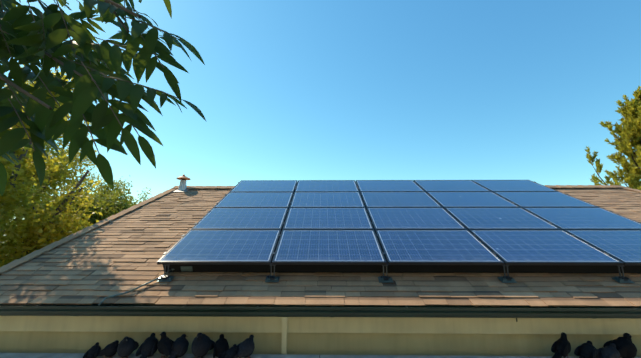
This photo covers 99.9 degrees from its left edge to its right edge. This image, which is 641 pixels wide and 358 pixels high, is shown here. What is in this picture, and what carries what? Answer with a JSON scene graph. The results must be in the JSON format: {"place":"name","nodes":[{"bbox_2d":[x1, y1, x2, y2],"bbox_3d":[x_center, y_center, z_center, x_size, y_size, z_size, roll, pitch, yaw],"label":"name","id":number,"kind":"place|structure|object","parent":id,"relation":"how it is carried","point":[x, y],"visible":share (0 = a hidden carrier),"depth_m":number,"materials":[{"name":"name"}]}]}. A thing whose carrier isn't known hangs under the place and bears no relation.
{"place":"outdoors","nodes":[
{"label":"outdoors","id":0,"kind":"place"},
{"bbox_2d":[0,66,102,266],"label":"tree","id":1,"kind":"object","parent":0,"point":[29,231],"depth_m":5.75,"materials":[{"name":"green plant"}]},
{"bbox_2d":[0,64,106,243],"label":"tree","id":2,"kind":"object","parent":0,"point":[51,187],"depth_m":9.83,"materials":[{"name":"green plant"}]},
{"bbox_2d":[0,0,205,196],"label":"branch","id":3,"kind":"object","parent":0,"point":[26,43],"depth_m":0.97,"materials":[{"name":"green plant"}]},
{"bbox_2d":[0,304,640,356],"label":"wall","id":4,"kind":"structure","parent":0,"point":[362,336],"depth_m":3.29,"materials":[{"name":"paint"}]},
{"bbox_2d":[0,188,640,306],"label":"roof shingles","id":5,"kind":"object","parent":4,"relation":"on","point":[121,254],"visible":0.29,"depth_m":3.69,"materials":[{"name":"brown"}]},
{"bbox_2d":[98,266,192,305],"bbox_3d":[-2.233,1.363,3.719,1.224,0.505,0.251,6,-11,-30],"label":"conduit","id":6,"kind":"object","parent":5,"relation":"on","point":[186,269],"visible":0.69,"depth_m":3.62,"materials":[{"name":"grey metal"}]},
{"bbox_2d":[172,174,190,191],"bbox_3d":[-3.887,0.123,7.599,0.460,0.541,0.423,0,-10,1],"label":"roof vent","id":7,"kind":"object","parent":5,"relation":"on","point":[182,187],"visible":0.94,"depth_m":7.54,"materials":[{"name":"white metal"}]},
{"bbox_2d":[157,182,640,282],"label":"array mounts","id":8,"kind":"object","parent":5,"relation":"on","point":[504,269],"visible":0.27,"depth_m":3.84,"materials":[{"name":"grey metal"}]},
{"bbox_2d":[157,180,640,264],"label":"solar panels","id":9,"kind":"object","parent":8,"relation":"on","point":[327,222],"visible":1,"depth_m":4.71,"materials":[{"name":"blue"}]},
{"bbox_2d":[0,304,640,321],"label":"gutter","id":10,"kind":"object","parent":4,"relation":"attached to","point":[425,311],"visible":0.81,"depth_m":3.22,"materials":[{"name":"metal"}]},
{"bbox_2d":[0,185,640,273],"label":"roof caps","id":11,"kind":"object","parent":4,"relation":"on","point":[24,259],"visible":0.25,"depth_m":5.74,"materials":[{"name":"brown"}]},
{"bbox_2d":[0,0,640,218],"label":"sky","id":12,"kind":"structure","parent":0,"point":[355,90],"materials":[{"name":"blue"}]},
{"bbox_2d":[584,85,640,189],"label":"tree","id":13,"kind":"object","parent":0,"point":[629,124],"depth_m":14.19,"materials":[{"name":"green plant"}]},
{"label":"ground","id":14,"kind":"structure","parent":0,"visible":0},
{"bbox_2d":[56,170,140,227],"bbox_3d":[-17.467,3.383,19.513,8.396,7.457,7.049,0,-10,1],"label":"tree","id":15,"kind":"object","parent":14,"relation":"on","point":[108,206],"depth_m":18.99,"materials":[{"name":"green plant"}]},
{"bbox_2d":[87,175,150,204],"bbox_3d":[-19.716,3.956,26.279,5.780,8.638,7.948,-5,-11,25],"label":"tree","id":16,"kind":"object","parent":14,"relation":"on","point":[108,188],"depth_m":24.48,"materials":[{"name":"green plant"}]},
{"bbox_2d":[0,353,640,357],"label":"ledge","id":17,"kind":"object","parent":14,"relation":"on","point":[41,355],"depth_m":3.10,"materials":[{"name":"concrete"}]},
{"bbox_2d":[83,342,100,357],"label":"pigeon","id":18,"kind":"object","parent":17,"relation":"on","point":[93,351],"visible":1,"depth_m":3.02,"materials":[{"name":"grey"}]},
{"bbox_2d":[98,340,119,356],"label":"pigeon","id":19,"kind":"object","parent":17,"relation":"on","point":[109,350],"visible":1,"depth_m":3.07,"materials":[{"name":"grey"}]},
{"bbox_2d":[117,336,138,357],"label":"pigeon","id":20,"kind":"object","parent":17,"relation":"on","point":[127,346],"visible":1,"depth_m":3.05,"materials":[{"name":"grey"}]},
{"bbox_2d":[136,333,158,357],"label":"pigeon","id":21,"kind":"object","parent":17,"relation":"on","point":[147,347],"visible":0.98,"depth_m":3.05,"materials":[{"name":"grey"}]},
{"bbox_2d":[157,332,177,357],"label":"pigeon","id":22,"kind":"object","parent":17,"relation":"on","point":[164,344],"visible":0.83,"depth_m":3.04,"materials":[{"name":"grey"}]},
{"bbox_2d":[168,334,188,357],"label":"pigeon","id":23,"kind":"object","parent":17,"relation":"on","point":[180,345],"visible":0.9,"depth_m":3.06,"materials":[{"name":"grey"}]},
{"bbox_2d":[191,333,214,357],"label":"pigeon","id":24,"kind":"object","parent":17,"relation":"on","point":[202,345],"visible":1,"depth_m":3.05,"materials":[{"name":"grey"}]},
{"bbox_2d":[213,334,228,357],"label":"pigeon","id":25,"kind":"object","parent":17,"relation":"on","point":[221,346],"visible":0.85,"depth_m":3.03,"materials":[{"name":"grey"}]},
{"bbox_2d":[221,344,237,357],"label":"pigeon","id":26,"kind":"object","parent":17,"relation":"on","point":[231,352],"visible":0.94,"depth_m":2.99,"materials":[{"name":"grey"}]},
{"bbox_2d":[233,335,254,357],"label":"pigeon","id":27,"kind":"object","parent":17,"relation":"on","point":[245,348],"visible":0.98,"depth_m":3.04,"materials":[{"name":"grey"}]},
{"bbox_2d":[551,332,570,357],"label":"pigeon","id":28,"kind":"object","parent":17,"relation":"on","point":[561,347],"visible":1,"depth_m":3.03,"materials":[{"name":"grey"}]},
{"bbox_2d":[574,341,598,357],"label":"pigeon","id":29,"kind":"object","parent":17,"relation":"on","point":[587,349],"visible":1,"depth_m":2.99,"materials":[{"name":"grey"}]},
{"bbox_2d":[597,343,619,357],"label":"pigeon","id":30,"kind":"object","parent":17,"relation":"on","point":[611,351],"visible":0.94,"depth_m":2.95,"materials":[{"name":"grey"}]},
{"bbox_2d":[603,333,636,357],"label":"pigeon","id":31,"kind":"object","parent":17,"relation":"on","point":[625,347],"visible":0.77,"depth_m":2.99,"materials":[{"name":"grey"}]}
]}

